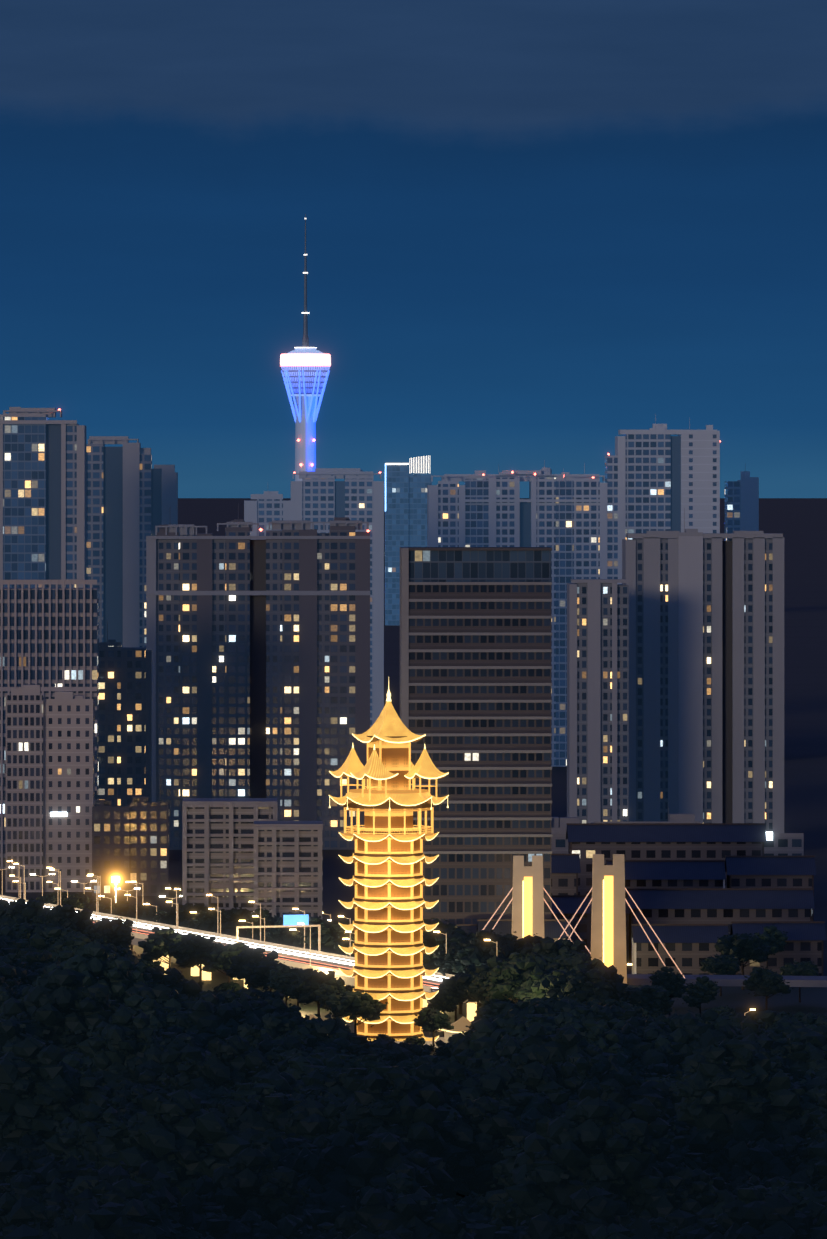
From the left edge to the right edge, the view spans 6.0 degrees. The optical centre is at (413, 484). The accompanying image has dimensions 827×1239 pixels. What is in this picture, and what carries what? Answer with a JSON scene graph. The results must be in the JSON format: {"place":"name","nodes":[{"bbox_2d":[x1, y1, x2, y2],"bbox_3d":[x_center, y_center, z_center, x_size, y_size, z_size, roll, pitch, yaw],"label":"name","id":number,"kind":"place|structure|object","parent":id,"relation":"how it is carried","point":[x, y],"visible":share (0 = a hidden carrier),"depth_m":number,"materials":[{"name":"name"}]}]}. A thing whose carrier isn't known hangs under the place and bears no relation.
{"place":"outdoors","nodes":[
{"label":"outdoors","id":0,"kind":"place"},
{"bbox_2d":[0,498,826,978],"bbox_3d":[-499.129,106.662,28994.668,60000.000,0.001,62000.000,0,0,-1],"label":"ground","id":1,"kind":"structure","parent":0,"point":[800,524],"depth_m":4068.59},
{"bbox_2d":[0,964,22,987],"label":"forest tree","id":2,"kind":"object","parent":1,"relation":"on","point":[8,972],"visible":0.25,"depth_m":1414.25,"materials":[{"name":"green plant"}]},
{"bbox_2d":[0,953,40,984],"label":"forest tree","id":3,"kind":"object","parent":1,"relation":"on","point":[12,960],"visible":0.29,"depth_m":1429.21,"materials":[{"name":"green plant"}]},
{"bbox_2d":[0,897,51,925],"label":"roadside tree","id":4,"kind":"object","parent":1,"relation":"on","point":[20,911],"visible":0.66,"depth_m":1693.52,"materials":[{"name":"green plant"}]},
{"bbox_2d":[0,919,51,947],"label":"forest tree","id":5,"kind":"object","parent":1,"relation":"on","point":[13,930],"visible":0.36,"depth_m":1617.09,"materials":[{"name":"green plant"}]},
{"bbox_2d":[0,408,85,587],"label":"building","id":6,"kind":"structure","parent":1,"relation":"on","point":[42,497],"depth_m":2597.52,"materials":[{"name":"blue"}]},
{"bbox_2d":[0,580,98,869],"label":"building","id":7,"kind":"structure","parent":1,"relation":"on","point":[49,641],"depth_m":2197.94,"materials":[{"name":"grey concrete"}]},
{"bbox_2d":[6,683,94,891],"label":"building","id":8,"kind":"structure","parent":1,"relation":"on","point":[50,773],"depth_m":2079.07,"materials":[{"name":"grey concrete"}]},
{"bbox_2d":[37,904,94,933],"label":"roadside tree","id":9,"kind":"object","parent":1,"relation":"on","point":[66,916],"visible":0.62,"depth_m":1684.34,"materials":[{"name":"green plant"}]},
{"bbox_2d":[29,927,102,952],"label":"forest tree","id":10,"kind":"object","parent":1,"relation":"on","point":[56,940],"visible":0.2,"depth_m":1527.92,"materials":[{"name":"green plant"}]},
{"bbox_2d":[46,894,88,908],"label":"roadside tree","id":11,"kind":"object","parent":1,"relation":"on","point":[77,901],"visible":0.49,"depth_m":1852.94,"materials":[{"name":"green plant"}]},
{"bbox_2d":[57,1050,92,1073],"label":"forest tree","id":12,"kind":"object","parent":1,"relation":"on","point":[74,1061],"depth_m":1135.15,"materials":[{"name":"green plant"}]},
{"bbox_2d":[36,938,132,1007],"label":"forest tree","id":13,"kind":"object","parent":1,"relation":"on","point":[112,973],"visible":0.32,"depth_m":1334.25,"materials":[{"name":"green plant"}]},
{"bbox_2d":[56,932,115,958],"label":"forest tree","id":14,"kind":"object","parent":1,"relation":"on","point":[73,944],"visible":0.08,"depth_m":1497.30,"materials":[{"name":"green plant"}]},
{"bbox_2d":[83,917,134,948],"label":"roadside tree","id":15,"kind":"object","parent":1,"relation":"on","point":[116,932],"visible":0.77,"depth_m":1674.42,"materials":[{"name":"green plant"}]},
{"bbox_2d":[99,633,151,806],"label":"tower","id":16,"kind":"structure","parent":1,"relation":"on","point":[125,725],"depth_m":2248.29,"materials":[{"name":"black"}]},
{"bbox_2d":[92,794,168,895],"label":"block","id":17,"kind":"structure","parent":1,"relation":"on","point":[130,842],"depth_m":2058.98,"materials":[{"name":"brown"}]},
{"bbox_2d":[86,436,177,646],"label":"building","id":18,"kind":"structure","parent":1,"relation":"on","point":[131,498],"depth_m":2748.46,"materials":[{"name":"blue"}]},
{"bbox_2d":[127,956,152,989],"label":"forest tree","id":19,"kind":"object","parent":1,"relation":"on","point":[139,974],"visible":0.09,"depth_m":1387.86,"materials":[{"name":"green plant"}]},
{"bbox_2d":[114,992,184,1031],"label":"forest tree","id":20,"kind":"object","parent":1,"relation":"on","point":[158,1018],"visible":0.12,"depth_m":1275.46,"materials":[{"name":"green plant"}]},
{"bbox_2d":[138,927,194,967],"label":"roadside tree","id":21,"kind":"object","parent":1,"relation":"on","point":[155,946],"visible":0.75,"depth_m":1654.57,"materials":[{"name":"green plant"}]},
{"bbox_2d":[146,964,203,997],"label":"forest tree","id":22,"kind":"object","parent":1,"relation":"on","point":[173,979],"visible":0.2,"depth_m":1358.85,"materials":[{"name":"green plant"}]},
{"bbox_2d":[153,903,211,925],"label":"roadside tree","id":23,"kind":"object","parent":1,"relation":"on","point":[166,915],"visible":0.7,"depth_m":1770.13,"materials":[{"name":"green plant"}]},
{"bbox_2d":[169,934,223,981],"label":"roadside tree","id":24,"kind":"object","parent":1,"relation":"on","point":[189,951],"visible":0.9,"depth_m":1635.59,"materials":[{"name":"green plant"}]},
{"bbox_2d":[187,908,225,933],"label":"roadside tree","id":25,"kind":"object","parent":1,"relation":"on","point":[203,920],"visible":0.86,"depth_m":1749.01,"materials":[{"name":"green plant"}]},
{"bbox_2d":[202,942,249,981],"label":"roadside tree","id":26,"kind":"object","parent":1,"relation":"on","point":[221,957],"visible":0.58,"depth_m":1616.00,"materials":[{"name":"green plant"}]},
{"bbox_2d":[182,798,276,913],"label":"block","id":27,"kind":"structure","parent":1,"relation":"on","point":[218,847],"depth_m":1779.18,"materials":[{"name":"grey concrete"}]},
{"bbox_2d":[211,907,250,933],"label":"roadside tree","id":28,"kind":"object","parent":1,"relation":"on","point":[233,915],"visible":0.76,"depth_m":1746.58,"materials":[{"name":"green plant"}]},
{"bbox_2d":[0,863,495,1021],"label":"viaduct road","id":29,"kind":"structure","parent":1,"relation":"on","point":[319,960],"depth_m":1661.22,"materials":[{"name":"grey concrete"}]},
{"bbox_2d":[0,860,352,972],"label":"street lamps","id":30,"kind":"object","parent":29,"relation":"on","point":[138,950],"depth_m":1851.53,"materials":[{"name":"grey metal"}]},
{"bbox_2d":[226,947,277,980],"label":"roadside tree","id":31,"kind":"object","parent":1,"relation":"on","point":[244,957],"visible":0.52,"depth_m":1586.20,"materials":[{"name":"green plant"}]},
{"bbox_2d":[146,520,369,849],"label":"building","id":32,"kind":"structure","parent":1,"relation":"on","point":[260,649],"depth_m":2319.25,"materials":[{"name":"grey"}]},
{"bbox_2d":[238,959,285,991],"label":"roadside tree","id":33,"kind":"object","parent":1,"relation":"on","point":[250,973],"visible":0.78,"depth_m":1564.72,"materials":[{"name":"green plant"}]},
{"bbox_2d":[243,906,281,939],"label":"roadside tree","id":34,"kind":"object","parent":1,"relation":"on","point":[256,920],"visible":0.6,"depth_m":1721.55,"materials":[{"name":"green plant"}]},
{"bbox_2d":[241,996,303,1030],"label":"forest tree","id":35,"kind":"object","parent":1,"relation":"on","point":[278,1003],"visible":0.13,"depth_m":1285.39,"materials":[{"name":"green plant"}]},
{"bbox_2d":[265,910,299,945],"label":"roadside tree","id":36,"kind":"object","parent":1,"relation":"on","point":[287,938],"visible":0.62,"depth_m":1697.19,"materials":[{"name":"green plant"}]},
{"bbox_2d":[267,963,298,1005],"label":"roadside tree","id":37,"kind":"object","parent":1,"relation":"on","point":[280,977],"visible":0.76,"depth_m":1552.38,"materials":[{"name":"green plant"}]},
{"bbox_2d":[237,1008,329,1051],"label":"forest tree","id":38,"kind":"object","parent":1,"relation":"on","point":[277,1024],"visible":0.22,"depth_m":1239.62,"materials":[{"name":"green plant"}]},
{"bbox_2d":[254,821,322,918],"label":"block","id":39,"kind":"structure","parent":1,"relation":"on","point":[288,859],"depth_m":1739.46,"materials":[{"name":"grey concrete"}]},
{"bbox_2d":[280,214,330,480],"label":"television tower","id":40,"kind":"structure","parent":1,"relation":"on","point":[305,370],"depth_m":6789.67,"materials":[{"name":"blue"}]},
{"bbox_2d":[290,916,333,948],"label":"roadside tree","id":41,"kind":"object","parent":1,"relation":"on","point":[315,920],"visible":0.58,"depth_m":1680.32,"materials":[{"name":"green plant"}]},
{"bbox_2d":[244,468,383,727],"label":"building","id":42,"kind":"structure","parent":1,"relation":"on","point":[320,495],"depth_m":3299.48,"materials":[{"name":"blue"}]},
{"bbox_2d":[289,970,344,1017],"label":"roadside tree","id":43,"kind":"object","parent":1,"relation":"on","point":[304,985],"visible":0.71,"depth_m":1525.49,"materials":[{"name":"green plant"}]},
{"bbox_2d":[301,920,352,952],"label":"roadside tree","id":44,"kind":"object","parent":1,"relation":"on","point":[332,932],"visible":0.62,"depth_m":1666.30,"materials":[{"name":"green plant"}]},
{"bbox_2d":[287,1014,368,1048],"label":"forest tree","id":45,"kind":"object","parent":1,"relation":"on","point":[333,1028],"visible":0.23,"depth_m":1272.51,"materials":[{"name":"green plant"}]},
{"bbox_2d":[313,977,352,1010],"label":"roadside tree","id":46,"kind":"object","parent":1,"relation":"on","point":[324,991],"visible":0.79,"depth_m":1497.07,"materials":[{"name":"green plant"}]},
{"bbox_2d":[322,990,388,1035],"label":"roadside tree","id":47,"kind":"object","parent":1,"relation":"on","point":[354,1006],"visible":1,"depth_m":1485.72,"materials":[{"name":"green plant"}]},
{"bbox_2d":[329,681,448,1047],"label":"pagoda","id":48,"kind":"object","parent":1,"relation":"on","point":[388,903],"visible":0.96,"depth_m":1494.36,"materials":[{"name":"brown"}]},
{"bbox_2d":[367,1038,410,1065],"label":"forest tree","id":49,"kind":"object","parent":1,"relation":"on","point":[393,1053],"visible":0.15,"depth_m":1276.59,"materials":[{"name":"green plant"}]},
{"bbox_2d":[310,1014,470,1041],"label":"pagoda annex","id":50,"kind":"object","parent":1,"relation":"on","point":[461,1023],"visible":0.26,"depth_m":1494.73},
{"bbox_2d":[354,1167,444,1214],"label":"forest tree","id":51,"kind":"object","parent":1,"relation":"on","point":[399,1183],"visible":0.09,"depth_m":972.41,"materials":[{"name":"green plant"}]},
{"bbox_2d":[330,1060,471,1192],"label":"forest tree","id":52,"kind":"object","parent":1,"relation":"on","point":[418,1117],"visible":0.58,"depth_m":1020.28,"materials":[{"name":"green plant"}]},
{"bbox_2d":[385,455,431,624],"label":"building","id":53,"kind":"structure","parent":1,"relation":"on","point":[405,508],"depth_m":5999.76,"materials":[{"name":"blue glass"}]},
{"bbox_2d":[412,1007,453,1051],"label":"roadside tree","id":54,"kind":"object","parent":1,"relation":"on","point":[431,1019],"visible":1,"depth_m":1477.56,"materials":[{"name":"green plant"}]},
{"bbox_2d":[389,1057,482,1114],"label":"forest tree","id":55,"kind":"object","parent":1,"relation":"on","point":[453,1078],"visible":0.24,"depth_m":1149.06,"materials":[{"name":"green plant"}]},
{"bbox_2d":[427,985,462,1036],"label":"roadside tree","id":56,"kind":"object","parent":1,"relation":"on","point":[444,1000],"visible":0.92,"depth_m":1517.69,"materials":[{"name":"green plant"}]},
{"bbox_2d":[423,927,475,969],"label":"roadside tree","id":57,"kind":"object","parent":1,"relation":"on","point":[440,938],"visible":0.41,"depth_m":1598.59,"materials":[{"name":"green plant"}]},
{"bbox_2d":[431,938,469,1013],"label":"roadside tree","id":58,"kind":"object","parent":1,"relation":"on","point":[443,960],"visible":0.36,"depth_m":1583.26,"materials":[{"name":"green plant"}]},
{"bbox_2d":[442,963,488,1015],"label":"roadside tree","id":59,"kind":"object","parent":1,"relation":"on","point":[460,982],"visible":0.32,"depth_m":1517.39,"materials":[{"name":"green plant"}]},
{"bbox_2d":[452,944,490,972],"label":"roadside tree","id":60,"kind":"object","parent":1,"relation":"on","point":[463,960],"visible":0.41,"depth_m":1564.38,"materials":[{"name":"green plant"}]},
{"bbox_2d":[400,547,551,968],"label":"tower","id":61,"kind":"structure","parent":1,"relation":"on","point":[475,665],"depth_m":1699.78,"materials":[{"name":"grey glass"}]},
{"bbox_2d":[459,929,516,959],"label":"roadside tree","id":62,"kind":"object","parent":1,"relation":"on","point":[479,938],"visible":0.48,"depth_m":1567.95,"materials":[{"name":"green plant"}]},
{"bbox_2d":[449,1013,526,1055],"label":"forest tree","id":63,"kind":"object","parent":1,"relation":"on","point":[460,1040],"visible":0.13,"depth_m":1275.03,"materials":[{"name":"green plant"}]},
{"bbox_2d":[464,964,522,1006],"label":"roadside tree","id":64,"kind":"object","parent":1,"relation":"on","point":[477,989],"visible":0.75,"depth_m":1497.09,"materials":[{"name":"green plant"}]},
{"bbox_2d":[462,1033,550,1075],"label":"forest tree","id":65,"kind":"object","parent":1,"relation":"on","point":[482,1059],"visible":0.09,"depth_m":1210.36,"materials":[{"name":"green plant"}]},
{"bbox_2d":[187,979,826,1054],"bbox_3d":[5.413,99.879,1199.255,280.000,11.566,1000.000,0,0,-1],"label":"ground","id":66,"kind":"structure","parent":1,"relation":"on","point":[740,1000],"depth_m":1617.19,"materials":[{"name":"green plant"}]},
{"bbox_2d":[471,997,548,1028],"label":"forest tree","id":67,"kind":"object","parent":1,"relation":"on","point":[493,1007],"visible":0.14,"depth_m":1350.08,"materials":[{"name":"green plant"}]},
{"bbox_2d":[469,1010,560,1049],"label":"forest tree","id":68,"kind":"object","parent":1,"relation":"on","point":[485,1026],"visible":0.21,"depth_m":1267.02,"materials":[{"name":"green plant"}]},
{"bbox_2d":[483,952,548,1003],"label":"roadside tree","id":69,"kind":"object","parent":1,"relation":"on","point":[502,980],"visible":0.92,"depth_m":1487.05,"materials":[{"name":"green plant"}]},
{"bbox_2d":[480,933,553,964],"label":"roadside tree","id":70,"kind":"object","parent":1,"relation":"on","point":[499,950],"visible":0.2,"depth_m":1551.70,"materials":[{"name":"green plant"}]},
{"bbox_2d":[427,458,607,766],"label":"building","id":71,"kind":"structure","parent":1,"relation":"on","point":[563,516],"depth_m":3001.01,"materials":[{"name":"blue"}]},
{"bbox_2d":[482,856,590,953],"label":"bridge pylon","id":72,"kind":"object","parent":1,"relation":"on","point":[527,899],"visible":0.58,"depth_m":1623.39,"materials":[{"name":"concrete"}]},
{"bbox_2d":[512,971,565,1000],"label":"roadside tree","id":73,"kind":"object","parent":1,"relation":"on","point":[529,989],"visible":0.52,"depth_m":1478.22,"materials":[{"name":"green plant"}]},
{"bbox_2d":[516,936,586,957],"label":"roadside tree","id":74,"kind":"object","parent":1,"relation":"on","point":[546,947],"visible":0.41,"depth_m":1528.96,"materials":[{"name":"green plant"}]},
{"bbox_2d":[535,951,591,970],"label":"roadside tree","id":75,"kind":"object","parent":1,"relation":"on","point":[546,962],"visible":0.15,"depth_m":1516.78,"materials":[{"name":"green plant"}]},
{"bbox_2d":[539,966,615,1005],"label":"roadside tree","id":76,"kind":"object","parent":1,"relation":"on","point":[582,985],"visible":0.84,"depth_m":1467.43,"materials":[{"name":"green plant"}]},
{"bbox_2d":[545,954,628,999],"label":"roadside tree","id":77,"kind":"object","parent":1,"relation":"on","point":[608,973],"visible":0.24,"depth_m":1489.12,"materials":[{"name":"green plant"}]},
{"bbox_2d":[567,579,628,822],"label":"building","id":78,"kind":"structure","parent":1,"relation":"on","point":[597,699],"depth_m":2250.99,"materials":[{"name":"grey"}]},
{"bbox_2d":[552,1070,677,1163],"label":"forest tree","id":79,"kind":"object","parent":1,"relation":"on","point":[647,1111],"visible":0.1,"depth_m":1017.88,"materials":[{"name":"green plant"}]},
{"bbox_2d":[558,854,684,983],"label":"bridge pylon","id":80,"kind":"object","parent":1,"relation":"on","point":[608,928],"visible":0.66,"depth_m":1598.67,"materials":[{"name":"concrete"}]},
{"bbox_2d":[593,1003,653,1022],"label":"forest tree","id":81,"kind":"object","parent":1,"relation":"on","point":[612,1011],"visible":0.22,"depth_m":1324.32,"materials":[{"name":"green plant"}]},
{"bbox_2d":[427,823,825,975],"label":"building","id":82,"kind":"structure","parent":1,"relation":"on","point":[695,890],"depth_m":1766.42,"materials":[{"name":"concrete"},{"name":"painted metal sheet"},{"name":"glass"}]},
{"bbox_2d":[604,1013,669,1034],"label":"forest tree","id":83,"kind":"object","parent":1,"relation":"on","point":[637,1022],"visible":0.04,"depth_m":1259.78,"materials":[{"name":"green plant"}]},
{"bbox_2d":[619,984,676,1014],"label":"roadside tree","id":84,"kind":"object","parent":1,"relation":"on","point":[659,996],"visible":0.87,"depth_m":1496.00,"materials":[{"name":"green plant"}]},
{"bbox_2d":[617,1027,692,1070],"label":"forest tree","id":85,"kind":"object","parent":1,"relation":"on","point":[636,1048],"visible":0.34,"depth_m":1228.70,"materials":[{"name":"green plant"}]},
{"bbox_2d":[605,424,720,583],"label":"building","id":86,"kind":"structure","parent":1,"relation":"on","point":[659,478],"depth_m":3001.54,"materials":[{"name":"blue"}]},
{"bbox_2d":[643,1061,683,1078],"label":"forest tree","id":87,"kind":"object","parent":1,"relation":"on","point":[660,1069],"visible":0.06,"depth_m":1205.91,"materials":[{"name":"green plant"}]},
{"bbox_2d":[648,965,687,1015],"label":"roadside tree","id":88,"kind":"object","parent":1,"relation":"on","point":[669,979],"visible":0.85,"depth_m":1558.10,"materials":[{"name":"green plant"}]},
{"bbox_2d":[551,815,803,855],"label":"block","id":89,"kind":"structure","parent":1,"relation":"on","point":[783,844],"depth_m":2000.96,"materials":[{"name":"grey concrete"}]},
{"bbox_2d":[641,1008,757,1064],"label":"forest tree","id":90,"kind":"object","parent":1,"relation":"on","point":[690,1031],"visible":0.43,"depth_m":1234.10,"materials":[{"name":"green plant"}]},
{"bbox_2d":[681,974,719,1013],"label":"roadside tree","id":91,"kind":"object","parent":1,"relation":"on","point":[703,989],"visible":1,"depth_m":1538.81,"materials":[{"name":"green plant"}]},
{"bbox_2d":[622,521,783,832],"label":"building","id":92,"kind":"structure","parent":1,"relation":"on","point":[706,677],"depth_m":2301.07,"materials":[{"name":"grey"}]},
{"bbox_2d":[699,954,740,995],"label":"roadside tree","id":93,"kind":"object","parent":1,"relation":"on","point":[724,964],"visible":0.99,"depth_m":1638.52,"materials":[{"name":"green plant"}]},
{"bbox_2d":[673,1031,806,1152],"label":"forest tree","id":94,"kind":"object","parent":1,"relation":"on","point":[737,1095],"visible":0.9,"depth_m":1071.42,"materials":[{"name":"green plant"}]},
{"bbox_2d":[725,473,758,540],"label":"tower","id":95,"kind":"structure","parent":1,"relation":"on","point":[742,504],"depth_m":3101.91,"materials":[{"name":"blue"}]},
{"bbox_2d":[712,932,771,989],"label":"roadside tree","id":96,"kind":"object","parent":1,"relation":"on","point":[743,948],"visible":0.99,"depth_m":1656.70,"materials":[{"name":"green plant"}]},
{"bbox_2d":[741,967,793,1009],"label":"roadside tree","id":97,"kind":"object","parent":1,"relation":"on","point":[761,981],"visible":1,"depth_m":1558.44,"materials":[{"name":"green plant"}]},
{"bbox_2d":[752,925,787,968],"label":"roadside tree","id":98,"kind":"object","parent":1,"relation":"on","point":[776,938],"visible":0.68,"depth_m":1679.20,"materials":[{"name":"green plant"}]},
{"bbox_2d":[740,1010,812,1036],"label":"forest tree","id":99,"kind":"object","parent":1,"relation":"on","point":[782,1021],"visible":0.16,"depth_m":1277.84,"materials":[{"name":"green plant"}]},
{"bbox_2d":[779,960,818,1001],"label":"roadside tree","id":100,"kind":"object","parent":1,"relation":"on","point":[805,968],"visible":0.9,"depth_m":1618.80,"materials":[{"name":"green plant"}]},
{"bbox_2d":[0,0,826,497],"label":"sky","id":101,"kind":"structure","parent":0,"point":[538,232],"materials":[{"name":"blue"}]},
{"bbox_2d":[627,974,826,986],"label":"bridge deck","id":102,"kind":"structure","parent":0,"point":[738,980],"depth_m":1602.18,"materials":[{"name":"grey"}]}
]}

